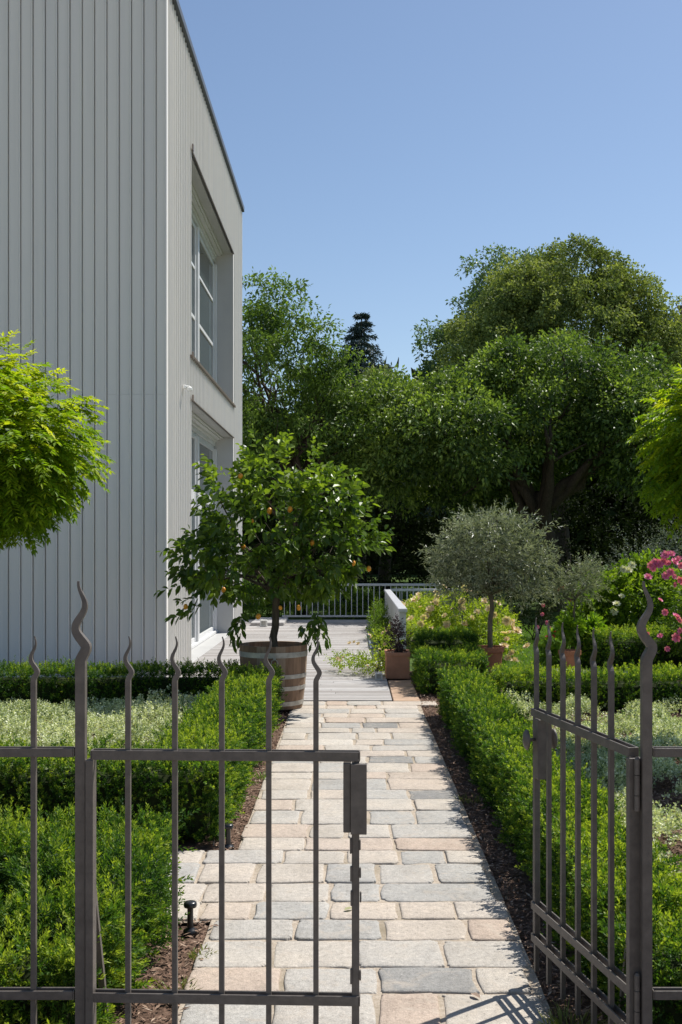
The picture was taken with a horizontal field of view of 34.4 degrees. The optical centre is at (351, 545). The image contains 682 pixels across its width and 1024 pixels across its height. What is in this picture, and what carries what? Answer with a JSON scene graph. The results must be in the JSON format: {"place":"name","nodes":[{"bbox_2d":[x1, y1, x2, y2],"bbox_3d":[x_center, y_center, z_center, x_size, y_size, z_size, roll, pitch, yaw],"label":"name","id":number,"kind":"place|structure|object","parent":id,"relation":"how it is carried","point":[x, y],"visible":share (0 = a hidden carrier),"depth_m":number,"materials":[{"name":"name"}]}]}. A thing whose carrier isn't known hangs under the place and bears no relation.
{"place":"outdoors","nodes":[
{"label":"outdoors","id":0,"kind":"place"},
{"bbox_2d":[260,620,266,626],"bbox_3d":[-1.720,1.518,21.450,0.130,0.127,0.130,0,0,0],"label":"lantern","id":1,"kind":"object","parent":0,"point":[263,623],"visible":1,"depth_m":21.39,"materials":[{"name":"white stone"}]},
{"bbox_2d":[251,617,287,624],"bbox_3d":[-1.675,1.552,22.500,0.650,0.055,1.600,0,0,0],"label":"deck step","id":2,"kind":"object","parent":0,"point":[283,620],"visible":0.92,"depth_m":22.32,"materials":[{"name":"grey wood"}]},
{"bbox_2d":[1,671,681,1023],"bbox_3d":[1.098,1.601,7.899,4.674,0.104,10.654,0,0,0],"label":"bark mulch","id":3,"kind":"object","parent":0,"point":[550,990],"visible":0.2,"depth_m":5.53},
{"bbox_2d":[0,329,115,556],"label":"wisteria standard","id":4,"kind":"object","parent":3,"relation":"on","point":[40,479],"visible":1,"depth_m":7.78,"materials":[{"name":"green plant"}]},
{"bbox_2d":[71,581,109,1023],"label":"gate post","id":5,"kind":"object","parent":3,"relation":"on","point":[85,645],"visible":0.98,"depth_m":3.20,"materials":[{"name":"black metal"}]},
{"bbox_2d":[0,636,74,1023],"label":"fence panel","id":6,"kind":"object","parent":5,"relation":"attached to","point":[33,993],"visible":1,"depth_m":3.20,"materials":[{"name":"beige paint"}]},
{"bbox_2d":[85,636,366,1023],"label":"gate leaf","id":7,"kind":"object","parent":5,"relation":"attached to","point":[355,798],"visible":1,"depth_m":3.19,"materials":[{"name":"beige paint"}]},
{"bbox_2d":[0,794,200,1023],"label":"hedge","id":8,"kind":"object","parent":3,"relation":"on","point":[151,878],"visible":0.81,"depth_m":3.93,"materials":[{"name":"green plant"}]},
{"bbox_2d":[0,684,207,768],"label":"variegated ground cover","id":9,"kind":"object","parent":3,"relation":"on","point":[13,719],"visible":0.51,"depth_m":9.12,"materials":[{"name":"green plant"}]},
{"bbox_2d":[0,655,239,711],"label":"hedge","id":10,"kind":"object","parent":3,"relation":"on","point":[54,689],"visible":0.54,"depth_m":10.53,"materials":[{"name":"green plant"}]},
{"bbox_2d":[0,661,287,843],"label":"hedge","id":11,"kind":"object","parent":3,"relation":"on","point":[245,724],"visible":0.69,"depth_m":5.99,"materials":[{"name":"green plant"}]},
{"bbox_2d":[152,974,201,989],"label":"grass tuft","id":12,"kind":"object","parent":3,"relation":"on","point":[182,982],"visible":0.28,"depth_m":3.98,"materials":[{"name":"green plant"}]},
{"bbox_2d":[183,900,197,937],"bbox_3d":[-0.670,1.547,4.560,0.060,0.146,0.060,0,0,0],"label":"bollard light","id":13,"kind":"object","parent":3,"relation":"on","point":[189,905],"visible":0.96,"depth_m":4.55,"materials":[{"name":"black metal"}]},
{"bbox_2d":[178,852,210,922],"bbox_3d":[-0.945,1.607,5.230,0.710,0.009,1.080,0,0,0],"label":"side path bed","id":14,"kind":"object","parent":3,"relation":"on","point":[202,908],"visible":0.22,"depth_m":5.03,"materials":[{"name":"beige sand"}]},
{"bbox_2d":[225,823,233,849],"bbox_3d":[-0.655,1.547,5.830,0.060,0.146,0.060,0,0,0],"label":"bollard light","id":15,"kind":"object","parent":3,"relation":"on","point":[228,828],"visible":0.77,"depth_m":5.82,"materials":[{"name":"black metal"}]},
{"bbox_2d":[255,770,265,780],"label":"grass tuft","id":16,"kind":"object","parent":3,"relation":"on","point":[261,776],"visible":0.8,"depth_m":7.57,"materials":[{"name":"green plant"}]},
{"bbox_2d":[180,620,391,701],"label":"deck","id":17,"kind":"structure","parent":3,"relation":"on","point":[347,684],"depth_m":15.70,"materials":[{"name":"grey wood"}]},
{"bbox_2d":[282,583,438,616],"bbox_3d":[0.200,1.180,23.600,3.400,0.720,0.060,0,0,0],"label":"railing","id":18,"kind":"object","parent":17,"relation":"on","point":[385,585],"visible":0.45,"depth_m":23.59,"materials":[{"name":"grey metal"}]},
{"bbox_2d":[367,633,380,649],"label":"slate slab","id":19,"kind":"structure","parent":17,"relation":"on","point":[370,645],"depth_m":17.20,"materials":[{"name":"grey stone"}]},
{"bbox_2d":[375,672,381,679],"bbox_3d":[0.315,1.541,12.950,0.085,0.082,0.085,0,0,0],"label":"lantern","id":20,"kind":"object","parent":17,"relation":"on","point":[378,675],"visible":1,"depth_m":12.91,"materials":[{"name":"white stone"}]},
{"bbox_2d":[384,649,409,678],"bbox_3d":[0.545,1.428,13.271,0.296,0.312,0.458,0,0,0],"label":"terracotta trough","id":21,"kind":"object","parent":17,"relation":"on","point":[397,665],"visible":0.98,"depth_m":13.05,"materials":[{"name":"orange ceramic"}]},
{"bbox_2d":[383,613,414,652],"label":"dark leaved plant","id":22,"kind":"object","parent":21,"relation":"in","point":[398,647],"visible":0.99,"depth_m":13.24,"materials":[{"name":"purple plant"}]},
{"bbox_2d":[323,620,403,675],"bbox_3d":[0.159,1.327,13.808,1.061,0.706,1.339,0,0,0],"label":"creeping rose","id":23,"kind":"object","parent":3,"relation":"on","point":[378,664],"visible":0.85,"depth_m":13.59,"materials":[{"name":"green plant"}]},
{"bbox_2d":[178,701,554,1023],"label":"paving joints","id":24,"kind":"object","parent":3,"relation":"on","point":[531,976],"visible":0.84,"depth_m":4.94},
{"bbox_2d":[161,701,548,1023],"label":"path setts","id":25,"kind":"structure","parent":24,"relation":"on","point":[415,974],"depth_m":4.98,"materials":[{"name":"stone"}]},
{"bbox_2d":[185,943,216,959],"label":"grass tuft","id":26,"kind":"object","parent":25,"relation":"on","point":[192,955],"visible":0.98,"depth_m":4.29,"materials":[{"name":"green plant"}]},
{"bbox_2d":[239,641,307,709],"bbox_3d":[-0.775,1.280,10.855,0.674,0.615,0.685,0,0,0],"label":"barrel planter","id":27,"kind":"object","parent":25,"relation":"on","point":[290,657],"visible":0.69,"depth_m":10.62,"materials":[{"name":"brown wood"}]},
{"bbox_2d":[153,423,396,655],"bbox_3d":[-0.757,-0.052,10.817,2.396,2.306,1.562,0,0,0],"label":"citrus tree","id":28,"kind":"object","parent":27,"relation":"in","point":[212,534],"visible":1,"depth_m":10.62,"materials":[{"name":"green plant"}]},
{"bbox_2d":[388,680,419,700],"bbox_3d":[0.562,1.605,12.145,0.275,0.025,1.720,0,0,0],"label":"tile strip","id":29,"kind":"object","parent":3,"relation":"on","point":[402,690],"visible":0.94,"depth_m":12.07,"materials":[{"name":"ceramic"}]},
{"bbox_2d":[409,641,490,694],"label":"hedge","id":30,"kind":"object","parent":3,"relation":"on","point":[430,661],"visible":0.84,"depth_m":11.86,"materials":[{"name":"green plant"}]},
{"bbox_2d":[453,794,482,802],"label":"grass tuft","id":31,"kind":"object","parent":3,"relation":"on","point":[469,801],"visible":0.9,"depth_m":6.88,"materials":[{"name":"green plant"}]},
{"bbox_2d":[435,662,681,1023],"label":"hedge","id":32,"kind":"object","parent":3,"relation":"on","point":[486,724],"visible":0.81,"depth_m":4.95,"materials":[{"name":"green plant"}]},
{"bbox_2d":[446,624,672,680],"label":"lawn grass","id":33,"kind":"structure","parent":3,"relation":"on","point":[523,658],"depth_m":16.59,"materials":[{"name":"green plant"}]},
{"bbox_2d":[533,997,614,1023],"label":"grass tuft","id":34,"kind":"object","parent":3,"relation":"on","point":[555,1020],"visible":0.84,"depth_m":3.67,"materials":[{"name":"green plant"}]},
{"bbox_2d":[486,660,681,711],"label":"hedge","id":35,"kind":"object","parent":3,"relation":"on","point":[626,688],"visible":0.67,"depth_m":10.67,"materials":[{"name":"green plant"}]},
{"bbox_2d":[500,685,681,929],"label":"variegated ground cover","id":36,"kind":"object","parent":3,"relation":"on","point":[665,725],"visible":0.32,"depth_m":7.93,"materials":[{"name":"green plant"}]},
{"bbox_2d":[618,581,656,1023],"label":"gate post","id":37,"kind":"object","parent":3,"relation":"on","point":[647,658],"visible":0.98,"depth_m":3.20,"materials":[{"name":"grey metal"}]},
{"bbox_2d":[523,618,639,1023],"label":"gate leaf","id":38,"kind":"object","parent":37,"relation":"attached to","point":[544,739],"visible":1,"depth_m":3.62,"materials":[{"name":"grey metal"}]},
{"bbox_2d":[652,746,681,999],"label":"fence panel","id":39,"kind":"object","parent":37,"relation":"attached to","point":[666,993],"visible":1,"depth_m":3.19,"materials":[{"name":"grey metal"}]},
{"bbox_2d":[625,364,681,543],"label":"wisteria standard","id":40,"kind":"object","parent":3,"relation":"on","point":[662,477],"visible":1,"depth_m":8.31,"materials":[{"name":"green plant"}]},
{"bbox_2d":[179,0,681,412],"label":"sky","id":41,"kind":"structure","parent":0,"point":[372,146],"materials":[{"name":"blue"}]},
{"bbox_2d":[242,552,658,670],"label":"ground","id":42,"kind":"structure","parent":0,"point":[329,618],"depth_m":28.91,"materials":[{"name":"green plant"}]},
{"bbox_2d":[0,0,245,676],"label":"house","id":43,"kind":"structure","parent":42,"relation":"on","point":[121,206],"depth_m":12.83,"materials":[{"name":"grey wood"}]},
{"bbox_2d":[191,395,233,648],"bbox_3d":[-2.366,-0.210,17.324,0.508,3.589,5.348,0,0,0],"label":"glass door","id":44,"kind":"structure","parent":43,"relation":"in","point":[203,438],"depth_m":18.15,"materials":[{"name":"grey"}]},
{"bbox_2d":[190,144,235,407],"bbox_3d":[-2.366,-3.913,17.340,0.508,2.865,5.380,0,0,0],"label":"window","id":45,"kind":"structure","parent":43,"relation":"in","point":[205,247],"depth_m":18.39,"materials":[{"name":"white glass"}]},
{"bbox_2d":[242,518,260,554],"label":"dark shrub","id":46,"kind":"object","parent":42,"relation":"on","point":[247,538],"visible":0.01,"depth_m":29.94,"materials":[{"name":"green plant"}]},
{"bbox_2d":[242,579,271,619],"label":"shrub","id":47,"kind":"object","parent":42,"relation":"on","point":[250,612],"visible":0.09,"depth_m":24.46,"materials":[{"name":"green plant"}]},
{"bbox_2d":[244,579,314,617],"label":"shrub","id":48,"kind":"object","parent":42,"relation":"on","point":[290,606],"visible":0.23,"depth_m":25.05,"materials":[{"name":"green plant"}]},
{"bbox_2d":[242,473,337,604],"bbox_3d":[-2.196,-0.309,30.365,4.289,4.457,2.928,0,0,0],"label":"dark shrub","id":49,"kind":"object","parent":42,"relation":"on","point":[265,528],"visible":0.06,"depth_m":30.21,"materials":[{"name":"green plant"}]},
{"bbox_2d":[242,265,387,614],"bbox_3d":[-1.615,-2.431,25.965,5.004,8.268,4.201,0,0,0],"label":"cherry tree","id":50,"kind":"object","parent":42,"relation":"on","point":[311,385],"visible":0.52,"depth_m":25.30,"materials":[{"name":"green plant"}]},
{"bbox_2d":[313,580,384,618],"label":"shrub","id":51,"kind":"object","parent":42,"relation":"on","point":[354,595],"visible":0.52,"depth_m":24.76,"materials":[{"name":"green plant"}]},
{"bbox_2d":[259,361,445,598],"bbox_3d":[0.734,-1.809,33.048,7.558,7.086,5.242,0,0,0],"label":"tree","id":52,"kind":"object","parent":42,"relation":"on","point":[380,571],"visible":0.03,"depth_m":32.68,"materials":[{"name":"green plant"}]},
{"bbox_2d":[275,312,452,581],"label":"spruce tree","id":53,"kind":"object","parent":42,"relation":"on","point":[358,336],"visible":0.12,"depth_m":47.82,"materials":[{"name":"green plant"}]},
{"bbox_2d":[308,480,444,608],"bbox_3d":[0.628,-0.215,29.371,4.152,4.287,2.991,0,0,0],"label":"dark shrub","id":54,"kind":"object","parent":42,"relation":"on","point":[395,565],"visible":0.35,"depth_m":29.13,"materials":[{"name":"green plant"}]},
{"bbox_2d":[365,596,390,649],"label":"green bush","id":55,"kind":"object","parent":42,"relation":"on","point":[377,617],"visible":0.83,"depth_m":18.49,"materials":[{"name":"green plant"}]},
{"bbox_2d":[384,589,406,648],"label":"parapet","id":56,"kind":"structure","parent":42,"relation":"on","point":[394,603],"depth_m":17.33,"materials":[{"name":"grey paint"}]},
{"bbox_2d":[382,580,456,611],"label":"shrub","id":57,"kind":"object","parent":42,"relation":"on","point":[402,596],"visible":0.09,"depth_m":24.97,"materials":[{"name":"green plant"}]},
{"bbox_2d":[390,589,462,611],"bbox_3d":[1.590,1.340,22.300,1.620,0.920,0.060,0,0,0],"label":"railing","id":58,"kind":"object","parent":42,"relation":"on","point":[406,590],"visible":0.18,"depth_m":22.27,"materials":[{"name":"grey metal"}]},
{"bbox_2d":[374,476,533,604],"bbox_3d":[2.994,-0.419,29.883,5.074,4.636,2.793,0,0,0],"label":"dark shrub","id":59,"kind":"object","parent":42,"relation":"on","point":[429,527],"visible":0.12,"depth_m":29.72,"materials":[{"name":"green plant"}]},
{"bbox_2d":[242,356,681,574],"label":"wood","id":60,"kind":"object","parent":42,"relation":"on","point":[613,512],"visible":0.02,"depth_m":62.17,"materials":[{"name":"green plant"}]},
{"bbox_2d":[401,584,530,661],"bbox_3d":[1.625,1.140,17.187,1.961,1.153,4.114,0,0,0],"label":"peach rose bush","id":61,"kind":"object","parent":42,"relation":"on","point":[421,612],"visible":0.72,"depth_m":16.66,"materials":[{"name":"green plant"}]},
{"bbox_2d":[291,326,681,611],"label":"walnut tree","id":62,"kind":"object","parent":42,"relation":"on","point":[486,436],"visible":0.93,"depth_m":25.46,"materials":[{"name":"green plant"}]},
{"bbox_2d":[411,242,568,573],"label":"pale tree","id":63,"kind":"object","parent":42,"relation":"on","point":[471,296],"visible":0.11,"depth_m":51.42,"materials":[{"name":"green plant"}]},
{"bbox_2d":[427,232,681,589],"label":"maple tree","id":64,"kind":"object","parent":42,"relation":"on","point":[529,297],"visible":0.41,"depth_m":37.00,"materials":[{"name":"green plant"}]},
{"bbox_2d":[508,472,654,601],"bbox_3d":[6.113,-0.555,30.385,4.542,5.067,2.948,0,0,0],"label":"dark shrub","id":65,"kind":"object","parent":42,"relation":"on","point":[572,509],"visible":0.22,"depth_m":30.09,"materials":[{"name":"green plant"}]},
{"bbox_2d":[606,486,681,603],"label":"dark shrub","id":66,"kind":"object","parent":42,"relation":"on","point":[630,541],"visible":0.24,"depth_m":28.85,"materials":[{"name":"green plant"}]},
{"bbox_2d":[664,303,681,542],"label":"copper tree","id":67,"kind":"object","parent":42,"relation":"on","point":[674,362],"depth_m":43.42,"materials":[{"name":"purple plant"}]},
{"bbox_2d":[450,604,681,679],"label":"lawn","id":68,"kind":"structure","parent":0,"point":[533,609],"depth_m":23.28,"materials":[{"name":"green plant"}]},
{"bbox_2d":[409,625,482,664],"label":"hedge","id":69,"kind":"object","parent":68,"relation":"on","point":[451,635],"visible":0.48,"depth_m":13.40,"materials":[{"name":"green plant"}]},
{"bbox_2d":[479,645,503,673],"bbox_3d":[1.680,1.420,13.500,0.374,0.360,0.374,0,0,0],"label":"terracotta pot","id":70,"kind":"object","parent":68,"relation":"on","point":[495,652],"visible":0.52,"depth_m":13.35,"materials":[{"name":"orange ceramic"}]},
{"bbox_2d":[415,498,567,647],"bbox_3d":[1.667,0.353,13.454,1.888,1.962,1.658,0,0,0],"label":"olive tree","id":71,"kind":"object","parent":70,"relation":"in","point":[510,564],"visible":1,"depth_m":13.33,"materials":[{"name":"green plant"}]},
{"bbox_2d":[507,565,573,639],"bbox_3d":[3.261,0.895,18.828,1.254,1.423,1.778,0,0,17],"label":"purple flower bush","id":72,"kind":"object","parent":68,"relation":"on","point":[544,614],"visible":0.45,"depth_m":18.50,"materials":[{"name":"green plant"}]},
{"bbox_2d":[558,649,580,668],"bbox_3d":[2.680,1.445,13.550,0.283,0.310,0.283,0,0,0],"label":"terracotta pot","id":73,"kind":"object","parent":68,"relation":"on","point":[569,655],"visible":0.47,"depth_m":13.43,"materials":[{"name":"orange ceramic"}]},
{"bbox_2d":[530,611,608,668],"bbox_3d":[2.759,1.236,13.896,1.083,0.823,0.582,0,0,-17],"label":"lime green plant","id":74,"kind":"object","parent":73,"relation":"in","point":[570,627],"visible":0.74,"depth_m":13.82,"materials":[{"name":"green plant"}]},
{"bbox_2d":[558,545,681,648],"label":"hydrangea bush","id":75,"kind":"object","parent":68,"relation":"on","point":[629,579],"visible":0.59,"depth_m":14.94,"materials":[{"name":"green plant"}]},
{"bbox_2d":[580,616,681,670],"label":"hedge","id":76,"kind":"object","parent":68,"relation":"on","point":[629,646],"visible":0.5,"depth_m":13.69,"materials":[{"name":"green plant"}]},
{"bbox_2d":[644,550,681,658],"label":"pink rose bush","id":77,"kind":"object","parent":68,"relation":"on","point":[654,563],"visible":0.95,"depth_m":12.96,"materials":[{"name":"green plant"}]},
{"bbox_2d":[535,550,619,647],"bbox_3d":[2.833,0.669,14.006,0.997,1.264,0.954,0,0,-43],"label":"olive tree","id":78,"kind":"object","parent":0,"point":[595,570],"visible":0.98,"depth_m":13.90,"materials":[{"name":"green plant"}]},
{"bbox_2d":[585,514,681,620],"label":"silver bush","id":79,"kind":"object","parent":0,"point":[660,545],"visible":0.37,"depth_m":19.54,"materials":[{"name":"green plant"}]}
]}

